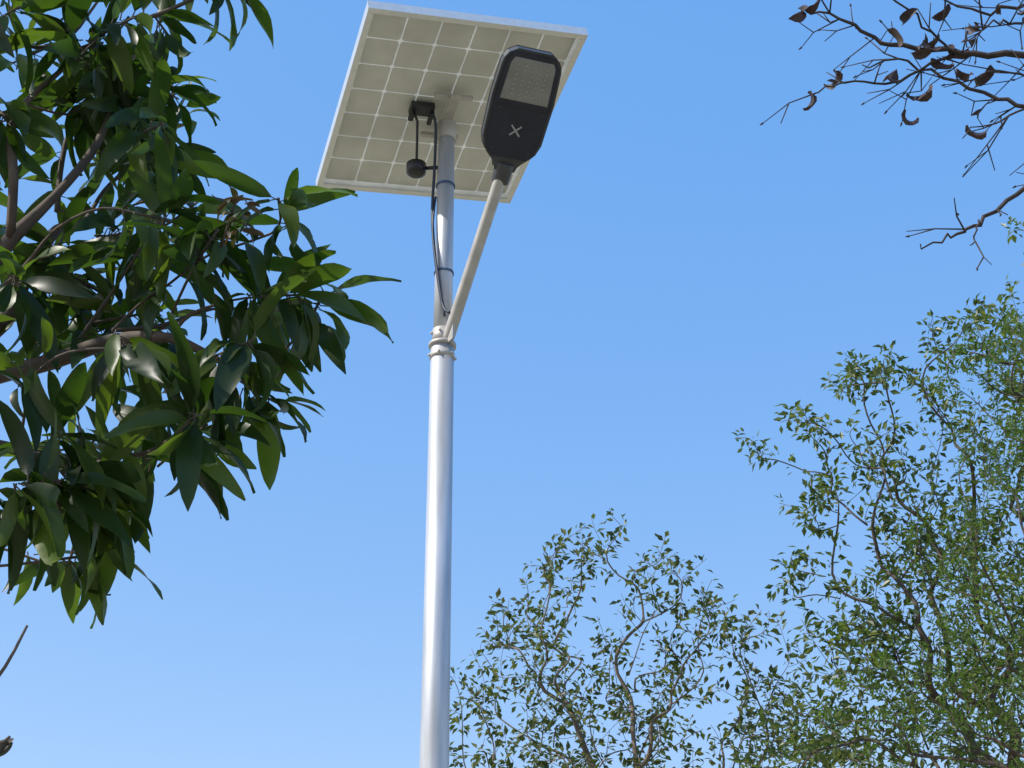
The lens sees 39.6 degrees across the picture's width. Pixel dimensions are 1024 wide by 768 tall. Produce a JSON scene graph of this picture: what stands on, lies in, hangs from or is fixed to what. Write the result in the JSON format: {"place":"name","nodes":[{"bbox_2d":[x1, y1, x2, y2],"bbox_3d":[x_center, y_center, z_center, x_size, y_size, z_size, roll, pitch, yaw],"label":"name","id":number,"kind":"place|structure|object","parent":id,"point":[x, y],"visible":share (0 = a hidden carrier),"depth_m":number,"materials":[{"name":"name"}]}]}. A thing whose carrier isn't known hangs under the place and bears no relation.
{"place":"outdoors","nodes":[
{"label":"outdoors","id":0,"kind":"place"},
{"bbox_2d":[0,0,401,756],"bbox_3d":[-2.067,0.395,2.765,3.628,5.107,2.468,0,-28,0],"label":"mango tree","id":1,"kind":"object","parent":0,"point":[124,124],"visible":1,"depth_m":3.04,"materials":[{"name":"green plant"}]},
{"bbox_2d":[315,0,587,767],"bbox_3d":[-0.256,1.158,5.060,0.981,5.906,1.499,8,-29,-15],"label":"solar street light","id":2,"kind":"object","parent":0,"point":[445,108],"visible":1,"depth_m":6.15,"materials":[{"name":"metal"}]},
{"bbox_2d":[0,0,1023,767],"label":"sky","id":3,"kind":"structure","parent":0,"point":[671,268],"materials":[{"name":"blue"}]},
{"bbox_2d":[449,508,876,767],"bbox_3d":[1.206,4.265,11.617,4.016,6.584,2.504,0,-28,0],"label":"deciduous tree","id":4,"kind":"object","parent":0,"point":[548,575],"visible":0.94,"depth_m":12.25,"materials":[{"name":"green plant"}]},
{"bbox_2d":[731,216,1023,767],"bbox_3d":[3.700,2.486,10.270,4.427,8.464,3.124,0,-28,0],"label":"deciduous tree","id":5,"kind":"object","parent":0,"point":[839,755],"visible":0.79,"depth_m":10.71,"materials":[{"name":"green plant"}]},
{"bbox_2d":[760,0,1023,270],"bbox_3d":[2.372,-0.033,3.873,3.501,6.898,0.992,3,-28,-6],"label":"dry tree","id":6,"kind":"object","parent":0,"point":[924,49],"visible":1,"depth_m":3.85,"materials":[{"name":"brown plant"}]},
{"bbox_2d":[810,307,1023,767],"bbox_3d":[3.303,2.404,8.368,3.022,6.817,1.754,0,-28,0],"label":"tamarind tree","id":7,"kind":"object","parent":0,"point":[1016,431],"visible":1,"depth_m":8.85,"materials":[{"name":"green plant"}]}
]}

